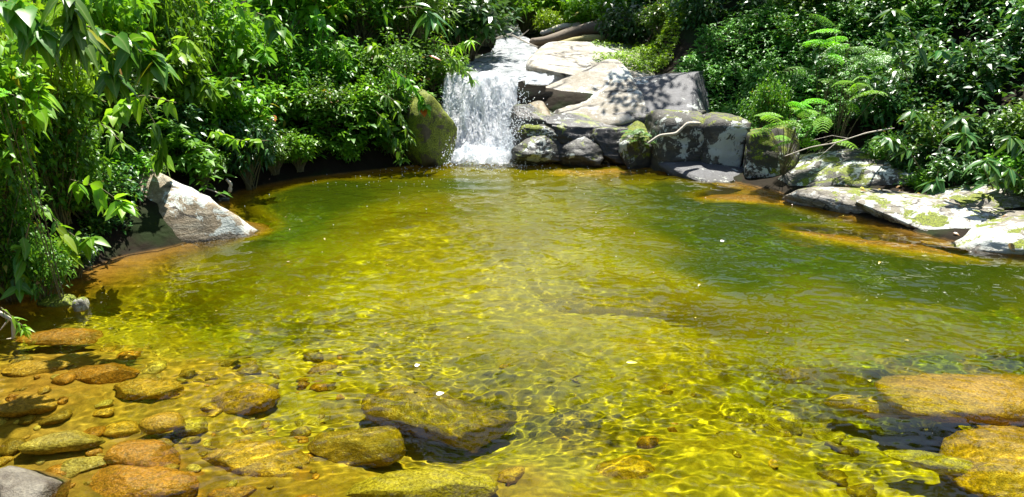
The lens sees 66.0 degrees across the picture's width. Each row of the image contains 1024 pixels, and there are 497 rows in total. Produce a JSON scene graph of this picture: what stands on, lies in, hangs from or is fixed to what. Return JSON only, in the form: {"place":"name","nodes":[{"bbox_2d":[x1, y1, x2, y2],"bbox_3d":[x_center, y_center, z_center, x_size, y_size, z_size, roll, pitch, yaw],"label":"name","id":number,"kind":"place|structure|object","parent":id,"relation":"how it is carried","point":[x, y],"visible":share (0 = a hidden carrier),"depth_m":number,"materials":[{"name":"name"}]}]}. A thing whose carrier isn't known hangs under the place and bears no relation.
{"place":"outdoors","nodes":[
{"label":"outdoors","id":0,"kind":"place"},
{"bbox_2d":[0,88,63,298],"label":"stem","id":1,"kind":"object","parent":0,"point":[4,91],"visible":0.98,"depth_m":5.24,"materials":[{"name":"green plant"}]},
{"bbox_2d":[442,70,518,164],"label":"waterfall","id":2,"kind":"structure","parent":0,"point":[484,77],"depth_m":11.08,"materials":[{"name":"liquid"}]},
{"bbox_2d":[443,19,546,81],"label":"stream","id":3,"kind":"structure","parent":0,"point":[509,58],"depth_m":13.55,"materials":[{"name":"liquid"}]},
{"bbox_2d":[529,21,608,45],"bbox_3d":[1.173,-4.276,15.645,1.848,0.469,0.268,-8,19,-23],"label":"log","id":4,"kind":"object","parent":3,"relation":"on","point":[576,31],"visible":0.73,"depth_m":15.53,"materials":[{"name":"brown wood"}]},
{"bbox_2d":[0,161,1023,496],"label":"pool water","id":5,"kind":"structure","parent":0,"point":[788,361],"depth_m":4.79,"materials":[{"name":"green liquid"}]},
{"bbox_2d":[449,141,514,165],"bbox_3d":[-0.331,-1.284,10.524,1.760,0.279,1.200,0,17,0],"label":"foam","id":6,"kind":"object","parent":5,"relation":"on","point":[492,158],"visible":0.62,"depth_m":10.35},
{"bbox_2d":[269,78,800,256],"bbox_3d":[0.680,-1.177,8.711,10.750,1.174,5.159,3,17,8],"label":"water spray","id":7,"kind":"object","parent":5,"relation":"on","point":[510,143],"visible":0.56,"depth_m":10.52,"materials":[{"name":"white liquid"}]},
{"bbox_2d":[0,0,1023,295],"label":"ground","id":8,"kind":"structure","parent":0,"point":[148,228],"depth_m":9.88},
{"bbox_2d":[0,211,42,301],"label":"shrub","id":9,"kind":"object","parent":8,"relation":"on","point":[4,269],"visible":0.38,"depth_m":5.47,"materials":[{"name":"green plant"}]},
{"bbox_2d":[0,154,54,286],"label":"shrub","id":10,"kind":"object","parent":8,"relation":"on","point":[17,208],"visible":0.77,"depth_m":5.44,"materials":[{"name":"green plant"}]},
{"bbox_2d":[30,196,110,260],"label":"leafy branch","id":11,"kind":"object","parent":10,"relation":"attached to","point":[86,247],"visible":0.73,"depth_m":5.81,"materials":[{"name":"green plant"}]},
{"bbox_2d":[0,27,55,235],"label":"shrub","id":12,"kind":"object","parent":8,"relation":"on","point":[9,80],"visible":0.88,"depth_m":5.30,"materials":[{"name":"green plant"}]},
{"bbox_2d":[19,85,64,138],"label":"leafy branch","id":13,"kind":"object","parent":12,"relation":"attached to","point":[43,106],"visible":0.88,"depth_m":5.31,"materials":[{"name":"green plant"}]},
{"bbox_2d":[0,466,61,496],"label":"rock","id":14,"kind":"object","parent":8,"relation":"on","point":[15,481],"visible":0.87,"depth_m":3.38,"materials":[{"name":"stone"}]},
{"bbox_2d":[0,0,62,75],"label":"leafy branch","id":15,"kind":"object","parent":8,"relation":"on","point":[20,20],"visible":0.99,"depth_m":4.29,"materials":[{"name":"green plant"}]},
{"bbox_2d":[2,214,79,301],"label":"shrub","id":16,"kind":"object","parent":8,"relation":"on","point":[38,276],"visible":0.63,"depth_m":5.50,"materials":[{"name":"green plant"}]},
{"bbox_2d":[0,223,39,302],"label":"leafy branch","id":17,"kind":"object","parent":16,"relation":"attached to","point":[20,288],"visible":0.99,"depth_m":5.33,"materials":[{"name":"green plant"}]},
{"bbox_2d":[50,223,87,278],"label":"leafy branch","id":18,"kind":"object","parent":16,"relation":"attached to","point":[65,236],"visible":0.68,"depth_m":5.72,"materials":[{"name":"green plant"}]},
{"bbox_2d":[0,0,115,181],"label":"shrub","id":19,"kind":"object","parent":8,"relation":"on","point":[80,82],"visible":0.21,"depth_m":6.06,"materials":[{"name":"green plant"}]},
{"bbox_2d":[13,66,120,225],"bbox_3d":[-3.663,-0.828,6.214,1.034,1.358,1.015,-7,19,-23],"label":"shrub","id":20,"kind":"object","parent":8,"relation":"on","point":[74,149],"visible":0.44,"depth_m":6.20,"materials":[{"name":"green plant"}]},
{"bbox_2d":[49,88,105,127],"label":"leafy branch","id":21,"kind":"object","parent":20,"relation":"attached to","point":[91,101],"visible":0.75,"depth_m":6.18,"materials":[{"name":"green plant"}]},
{"bbox_2d":[79,122,136,154],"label":"leafy branch","id":22,"kind":"object","parent":20,"relation":"attached to","point":[112,140],"visible":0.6,"depth_m":6.57,"materials":[{"name":"green plant"}]},
{"bbox_2d":[101,93,177,135],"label":"leafy branch","id":23,"kind":"object","parent":22,"relation":"attached to","point":[118,114],"visible":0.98,"depth_m":6.82,"materials":[{"name":"green plant"}]},
{"bbox_2d":[40,0,112,78],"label":"leafy branch","id":24,"kind":"object","parent":8,"relation":"on","point":[78,38],"visible":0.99,"depth_m":4.40,"materials":[{"name":"green plant"}]},
{"bbox_2d":[44,155,137,219],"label":"shrub","id":25,"kind":"object","parent":8,"relation":"on","point":[112,190],"visible":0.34,"depth_m":6.57,"materials":[{"name":"green plant"}]},
{"bbox_2d":[68,175,140,223],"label":"leafy branch","id":26,"kind":"object","parent":25,"relation":"attached to","point":[119,208],"visible":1,"depth_m":6.01,"materials":[{"name":"green plant"}]},
{"bbox_2d":[25,0,159,125],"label":"shrub","id":27,"kind":"object","parent":8,"relation":"on","point":[123,15],"visible":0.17,"depth_m":7.25,"materials":[{"name":"green plant"}]},
{"bbox_2d":[53,46,162,144],"bbox_3d":[-3.864,-1.393,7.352,1.108,0.981,1.079,8,19,24],"label":"shrub","id":28,"kind":"object","parent":8,"relation":"on","point":[137,89],"visible":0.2,"depth_m":7.28,"materials":[{"name":"green plant"}]},
{"bbox_2d":[88,121,152,160],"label":"shrub","id":29,"kind":"object","parent":8,"relation":"on","point":[133,141],"visible":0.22,"depth_m":7.46,"materials":[{"name":"green plant"}]},
{"bbox_2d":[95,159,149,205],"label":"shrub","id":30,"kind":"object","parent":8,"relation":"on","point":[133,190],"visible":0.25,"depth_m":6.98,"materials":[{"name":"green plant"}]},
{"bbox_2d":[86,144,161,180],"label":"shrub","id":31,"kind":"object","parent":8,"relation":"on","point":[137,162],"visible":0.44,"depth_m":7.16,"materials":[{"name":"green plant"}]},
{"bbox_2d":[87,26,182,97],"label":"leafy branch","id":32,"kind":"object","parent":8,"relation":"on","point":[127,52],"visible":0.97,"depth_m":5.04,"materials":[{"name":"green plant"}]},
{"bbox_2d":[92,49,138,105],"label":"leafy branch","id":33,"kind":"object","parent":32,"relation":"attached to","point":[109,84],"visible":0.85,"depth_m":5.07,"materials":[{"name":"green plant"}]},
{"bbox_2d":[102,3,229,151],"bbox_3d":[-3.717,-1.852,8.345,1.276,1.786,1.301,-11,20,-32],"label":"shrub","id":34,"kind":"object","parent":8,"relation":"on","point":[186,91],"visible":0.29,"depth_m":8.27,"materials":[{"name":"green plant"}]},
{"bbox_2d":[145,108,174,178],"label":"leafy branch","id":35,"kind":"object","parent":34,"relation":"attached to","point":[161,157],"visible":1,"depth_m":7.02,"materials":[{"name":"green plant"}]},
{"bbox_2d":[165,33,203,65],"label":"leafy branch","id":36,"kind":"object","parent":34,"relation":"attached to","point":[182,51],"visible":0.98,"depth_m":7.74,"materials":[{"name":"green plant"}]},
{"bbox_2d":[108,0,225,109],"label":"shrub","id":37,"kind":"object","parent":8,"relation":"on","point":[167,11],"visible":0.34,"depth_m":8.44,"materials":[{"name":"green plant"}]},
{"bbox_2d":[131,96,208,166],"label":"shrub","id":38,"kind":"object","parent":8,"relation":"on","point":[190,116],"visible":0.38,"depth_m":8.16,"materials":[{"name":"green plant"}]},
{"bbox_2d":[120,155,257,242],"bbox_3d":[-3.331,-0.226,7.442,2.065,1.031,1.310,28,27,-1],"label":"boulder","id":39,"kind":"object","parent":8,"relation":"on","point":[189,214],"visible":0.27,"depth_m":7.12,"materials":[{"name":"stone"}]},
{"bbox_2d":[177,0,263,82],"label":"shrub","id":40,"kind":"object","parent":8,"relation":"on","point":[236,35],"visible":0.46,"depth_m":9.35,"materials":[{"name":"green plant"}]},
{"bbox_2d":[0,0,454,233],"bbox_3d":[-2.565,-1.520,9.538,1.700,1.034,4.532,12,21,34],"label":"undergrowth","id":41,"kind":"object","parent":8,"relation":"on","point":[197,144],"visible":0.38,"depth_m":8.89,"materials":[{"name":"green plant"}]},
{"bbox_2d":[193,63,277,149],"bbox_3d":[-3.327,-1.624,9.145,1.326,1.087,1.289,-10,19,-29],"label":"shrub","id":42,"kind":"object","parent":8,"relation":"on","point":[248,105],"visible":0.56,"depth_m":8.95,"materials":[{"name":"green plant"}]},
{"bbox_2d":[210,110,283,189],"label":"shrub","id":43,"kind":"object","parent":8,"relation":"on","point":[245,170],"visible":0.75,"depth_m":8.87,"materials":[{"name":"green plant"}]},
{"bbox_2d":[209,6,311,91],"bbox_3d":[-3.310,-2.562,10.287,1.598,1.189,1.388,-13,21,-35],"label":"shrub","id":44,"kind":"object","parent":8,"relation":"on","point":[280,52],"visible":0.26,"depth_m":10.18,"materials":[{"name":"green plant"}]},
{"bbox_2d":[257,13,298,49],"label":"leafy branch","id":45,"kind":"object","parent":8,"relation":"on","point":[274,28],"visible":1,"depth_m":8.64,"materials":[{"name":"green plant"}]},
{"bbox_2d":[246,64,316,134],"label":"shrub","id":46,"kind":"object","parent":8,"relation":"on","point":[279,110],"visible":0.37,"depth_m":9.90,"materials":[{"name":"green plant"}]},
{"bbox_2d":[238,0,366,56],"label":"shrub","id":47,"kind":"object","parent":8,"relation":"on","point":[332,9],"visible":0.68,"depth_m":10.78,"materials":[{"name":"green plant"}]},
{"bbox_2d":[279,128,325,171],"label":"shrub","id":48,"kind":"object","parent":8,"relation":"on","point":[302,151],"visible":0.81,"depth_m":9.54,"materials":[{"name":"green plant"}]},
{"bbox_2d":[275,70,361,138],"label":"shrub","id":49,"kind":"object","parent":8,"relation":"on","point":[329,95],"visible":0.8,"depth_m":9.93,"materials":[{"name":"green plant"}]},
{"bbox_2d":[275,13,375,99],"bbox_3d":[-2.581,-2.506,10.766,1.717,1.371,1.597,-14,22,-38],"label":"shrub","id":50,"kind":"object","parent":8,"relation":"on","point":[318,60],"visible":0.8,"depth_m":10.46,"materials":[{"name":"green plant"}]},
{"bbox_2d":[322,125,370,163],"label":"shrub","id":51,"kind":"object","parent":8,"relation":"on","point":[344,147],"visible":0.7,"depth_m":10.02,"materials":[{"name":"green plant"}]},
{"bbox_2d":[320,0,415,47],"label":"shrub","id":52,"kind":"object","parent":8,"relation":"on","point":[373,7],"visible":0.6,"depth_m":11.49,"materials":[{"name":"green plant"}]},
{"bbox_2d":[337,70,399,133],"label":"shrub","id":53,"kind":"object","parent":8,"relation":"on","point":[366,84],"visible":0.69,"depth_m":10.17,"materials":[{"name":"green plant"}]},
{"bbox_2d":[337,26,433,90],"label":"shrub","id":54,"kind":"object","parent":8,"relation":"on","point":[403,58],"visible":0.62,"depth_m":10.74,"materials":[{"name":"green plant"}]},
{"bbox_2d":[366,54,421,134],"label":"shrub","id":55,"kind":"object","parent":8,"relation":"on","point":[402,99],"visible":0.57,"depth_m":10.30,"materials":[{"name":"green plant"}]},
{"bbox_2d":[356,0,469,51],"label":"shrub","id":56,"kind":"object","parent":8,"relation":"on","point":[397,27],"visible":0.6,"depth_m":11.83,"materials":[{"name":"green plant"}]},
{"bbox_2d":[400,89,456,166],"bbox_3d":[-1.146,-1.579,10.750,0.772,1.158,1.227,1,17,-11],"label":"boulder","id":57,"kind":"object","parent":8,"relation":"on","point":[435,134],"visible":0.69,"depth_m":10.29,"materials":[{"name":"stone"}]},
{"bbox_2d":[395,31,480,91],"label":"shrub","id":58,"kind":"object","parent":8,"relation":"on","point":[428,62],"visible":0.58,"depth_m":11.35,"materials":[{"name":"green plant"}]},
{"bbox_2d":[429,0,523,65],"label":"shrub","id":59,"kind":"object","parent":8,"relation":"on","point":[480,20],"visible":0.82,"depth_m":12.87,"materials":[{"name":"green plant"}]},
{"bbox_2d":[509,104,553,145],"bbox_3d":[0.344,-1.673,10.837,0.742,0.549,0.877,1,17,-6],"label":"rock","id":60,"kind":"object","parent":8,"relation":"on","point":[539,117],"visible":0.38,"depth_m":10.63,"materials":[{"name":"stone"}]},
{"bbox_2d":[509,135,561,165],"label":"rock","id":61,"kind":"object","parent":8,"relation":"on","point":[537,150],"visible":0.88,"depth_m":10.25,"materials":[{"name":"stone"}]},
{"bbox_2d":[553,136,603,167],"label":"rock","id":62,"kind":"object","parent":8,"relation":"on","point":[584,151],"visible":0.74,"depth_m":10.29,"materials":[{"name":"stone"}]},
{"bbox_2d":[545,113,618,143],"bbox_3d":[1.053,-1.565,10.854,1.224,0.549,1.014,3,20,3],"label":"rock","id":63,"kind":"object","parent":8,"relation":"on","point":[567,127],"visible":0.34,"depth_m":10.46,"materials":[{"name":"stone"}]},
{"bbox_2d":[522,41,654,85],"bbox_3d":[1.407,-3.143,13.571,2.176,0.501,3.825,7,22,8],"label":"rock slab","id":64,"kind":"object","parent":8,"relation":"on","point":[559,60],"visible":0.49,"depth_m":12.92,"materials":[{"name":"stone"}]},
{"bbox_2d":[557,0,634,41],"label":"shrub","id":65,"kind":"object","parent":8,"relation":"on","point":[585,11],"visible":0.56,"depth_m":16.17,"materials":[{"name":"green plant"}]},
{"bbox_2d":[546,59,646,125],"bbox_3d":[0.982,-2.019,11.473,1.796,0.519,2.059,-16,38,2],"label":"rock slab","id":66,"kind":"object","parent":8,"relation":"on","point":[610,86],"visible":0.46,"depth_m":11.16,"materials":[{"name":"stone"}]},
{"bbox_2d":[590,126,628,165],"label":"rock","id":67,"kind":"object","parent":8,"relation":"on","point":[606,139],"visible":0.42,"depth_m":10.37,"materials":[{"name":"stone"}]},
{"bbox_2d":[586,0,656,45],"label":"shrub","id":68,"kind":"object","parent":8,"relation":"on","point":[625,27],"visible":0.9,"depth_m":14.82,"materials":[{"name":"green plant"}]},
{"bbox_2d":[619,120,652,168],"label":"rock","id":69,"kind":"object","parent":8,"relation":"on","point":[634,157],"visible":0.4,"depth_m":10.23,"materials":[{"name":"stone"}]},
{"bbox_2d":[592,2,687,74],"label":"ground cover","id":70,"kind":"object","parent":8,"relation":"on","point":[649,49],"visible":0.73,"depth_m":13.22,"materials":[{"name":"green plant"}]},
{"bbox_2d":[630,0,674,39],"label":"shrub","id":71,"kind":"object","parent":8,"relation":"on","point":[657,16],"visible":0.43,"depth_m":14.28,"materials":[{"name":"green plant"}]},
{"bbox_2d":[633,71,709,122],"bbox_3d":[2.128,-2.093,11.302,1.452,0.560,1.960,2,42,3],"label":"rock slab","id":72,"kind":"object","parent":8,"relation":"on","point":[680,91],"visible":0.46,"depth_m":11.09,"materials":[{"name":"grey stone"}]},
{"bbox_2d":[645,109,704,170],"bbox_3d":[2.166,-1.399,10.391,0.825,0.860,1.038,2,22,-9],"label":"rock","id":73,"kind":"object","parent":8,"relation":"on","point":[684,144],"visible":0.61,"depth_m":9.94,"materials":[{"name":"stone"}]},
{"bbox_2d":[671,0,724,29],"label":"shrub","id":74,"kind":"object","parent":8,"relation":"on","point":[702,14],"visible":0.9,"depth_m":12.78,"materials":[{"name":"green plant"}]},
{"bbox_2d":[658,161,743,181],"bbox_3d":[2.749,-0.829,9.783,1.892,0.311,1.268,13,24,19],"label":"rock slab","id":75,"kind":"object","parent":8,"relation":"on","point":[697,171],"visible":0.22,"depth_m":9.72,"materials":[{"name":"grey stone"}]},
{"bbox_2d":[700,112,750,166],"bbox_3d":[2.706,-1.327,10.162,0.635,0.820,0.743,2,17,6],"label":"rock","id":76,"kind":"object","parent":75,"relation":"on","point":[724,139],"visible":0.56,"depth_m":9.82,"materials":[{"name":"stone"}]},
{"bbox_2d":[736,64,791,128],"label":"shrub","id":77,"kind":"object","parent":8,"relation":"on","point":[762,102],"visible":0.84,"depth_m":10.12,"materials":[{"name":"green plant"}]},
{"bbox_2d":[742,124,799,177],"bbox_3d":[3.222,-1.075,9.847,0.665,0.925,1.106,4,18,14],"label":"boulder","id":78,"kind":"object","parent":8,"relation":"on","point":[760,158],"visible":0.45,"depth_m":9.41,"materials":[{"name":"stone"}]},
{"bbox_2d":[768,9,838,52],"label":"shrub","id":79,"kind":"object","parent":8,"relation":"on","point":[787,28],"visible":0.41,"depth_m":11.63,"materials":[{"name":"green plant"}]},
{"bbox_2d":[672,0,953,147],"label":"ground cover","id":80,"kind":"object","parent":8,"relation":"on","point":[689,60],"visible":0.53,"depth_m":11.37,"materials":[{"name":"green plant"}]},
{"bbox_2d":[802,28,850,134],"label":"feathery bush","id":81,"kind":"object","parent":8,"relation":"on","point":[818,41],"visible":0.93,"depth_m":9.73,"materials":[{"name":"green plant"}]},
{"bbox_2d":[782,186,907,213],"bbox_3d":[3.843,-0.442,8.189,1.932,0.309,0.886,16,27,35],"label":"rock slab","id":82,"kind":"object","parent":8,"relation":"on","point":[841,199],"visible":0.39,"depth_m":8.17,"materials":[{"name":"stone"}]},
{"bbox_2d":[782,14,912,132],"bbox_3d":[4.086,-2.148,9.772,1.394,1.466,1.075,0,17,0],"label":"feathery bush","id":83,"kind":"object","parent":8,"relation":"on","point":[864,57],"visible":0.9,"depth_m":9.59,"materials":[{"name":"green plant"}]},
{"bbox_2d":[778,148,925,185],"bbox_3d":[3.985,-0.638,9.178,2.152,0.856,1.333,-3,22,28],"label":"boulder","id":84,"kind":"object","parent":8,"relation":"on","point":[854,166],"visible":0.26,"depth_m":8.92,"materials":[{"name":"stone"}]},
{"bbox_2d":[749,107,858,175],"bbox_3d":[3.250,-1.174,8.990,1.102,0.808,0.822,0,17,0],"label":"feathery bush","id":85,"kind":"object","parent":84,"relation":"on","point":[807,113],"visible":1,"depth_m":8.98,"materials":[{"name":"green plant"}]},
{"bbox_2d":[817,76,888,150],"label":"feathery bush","id":86,"kind":"object","parent":8,"relation":"on","point":[837,82],"visible":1,"depth_m":9.25,"materials":[{"name":"green plant"}]},
{"bbox_2d":[827,0,927,49],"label":"shrub","id":87,"kind":"object","parent":8,"relation":"on","point":[848,10],"visible":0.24,"depth_m":11.12,"materials":[{"name":"green plant"}]},
{"bbox_2d":[843,71,933,130],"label":"shrub","id":88,"kind":"object","parent":8,"relation":"on","point":[895,103],"visible":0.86,"depth_m":9.40,"materials":[{"name":"green plant"}]},
{"bbox_2d":[878,32,912,83],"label":"leafy shoot","id":89,"kind":"object","parent":8,"relation":"on","point":[891,39],"visible":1,"depth_m":8.71,"materials":[{"name":"green plant"}]},
{"bbox_2d":[783,0,1023,190],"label":"undergrowth","id":90,"kind":"object","parent":8,"relation":"on","point":[987,98],"visible":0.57,"depth_m":9.35,"materials":[{"name":"green plant"}]},
{"bbox_2d":[885,145,932,172],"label":"shrub","id":91,"kind":"object","parent":8,"relation":"on","point":[895,162],"visible":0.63,"depth_m":8.61,"materials":[{"name":"green plant"}]},
{"bbox_2d":[875,24,980,89],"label":"shrub","id":92,"kind":"object","parent":8,"relation":"on","point":[922,42],"visible":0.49,"depth_m":9.74,"materials":[{"name":"green plant"}]},
{"bbox_2d":[855,193,1003,230],"bbox_3d":[4.340,-0.249,7.619,2.095,0.353,1.114,11,20,24],"label":"rock slab","id":93,"kind":"object","parent":8,"relation":"on","point":[924,212],"visible":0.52,"depth_m":7.54,"materials":[{"name":"stone"}]},
{"bbox_2d":[897,99,984,157],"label":"shrub","id":94,"kind":"object","parent":8,"relation":"on","point":[935,128],"visible":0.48,"depth_m":8.69,"materials":[{"name":"green plant"}]},
{"bbox_2d":[920,146,981,187],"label":"shrub","id":95,"kind":"object","parent":8,"relation":"on","point":[956,177],"visible":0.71,"depth_m":8.15,"materials":[{"name":"green plant"}]},
{"bbox_2d":[920,0,1023,32],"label":"shrub","id":96,"kind":"object","parent":8,"relation":"on","point":[965,3],"visible":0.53,"depth_m":10.16,"materials":[{"name":"green plant"}]},
{"bbox_2d":[925,36,1023,106],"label":"shrub","id":97,"kind":"object","parent":8,"relation":"on","point":[983,71],"visible":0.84,"depth_m":9.02,"materials":[{"name":"green plant"}]},
{"bbox_2d":[934,184,1023,208],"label":"rock","id":98,"kind":"object","parent":8,"relation":"on","point":[986,196],"visible":0.3,"depth_m":7.72,"materials":[{"name":"stone"}]},
{"bbox_2d":[942,125,999,191],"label":"leafy shoot","id":99,"kind":"object","parent":98,"relation":"on","point":[965,133],"visible":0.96,"depth_m":7.65,"materials":[{"name":"green plant"}]},
{"bbox_2d":[943,103,1023,158],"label":"shrub","id":100,"kind":"object","parent":8,"relation":"on","point":[988,131],"visible":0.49,"depth_m":8.26,"materials":[{"name":"green plant"}]},
{"bbox_2d":[955,210,1023,254],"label":"rock slab","id":101,"kind":"object","parent":8,"relation":"on","point":[997,233],"visible":0.45,"depth_m":6.87,"materials":[{"name":"stone"}]},
{"bbox_2d":[965,0,1023,60],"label":"shrub","id":102,"kind":"object","parent":8,"relation":"on","point":[1017,16],"visible":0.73,"depth_m":9.35,"materials":[{"name":"green plant"}]},
{"bbox_2d":[987,90,1023,152],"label":"shrub","id":103,"kind":"object","parent":8,"relation":"on","point":[1010,121],"visible":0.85,"depth_m":8.00,"materials":[{"name":"green plant"}]},
{"bbox_2d":[1001,164,1023,199],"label":"shrub","id":104,"kind":"object","parent":8,"relation":"on","point":[1018,187],"visible":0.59,"depth_m":7.55,"materials":[{"name":"green plant"}]},
{"bbox_2d":[963,157,1022,191],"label":"leafy shoot","id":105,"kind":"object","parent":104,"relation":"attached to","point":[998,170],"visible":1,"depth_m":7.38,"materials":[{"name":"green plant"}]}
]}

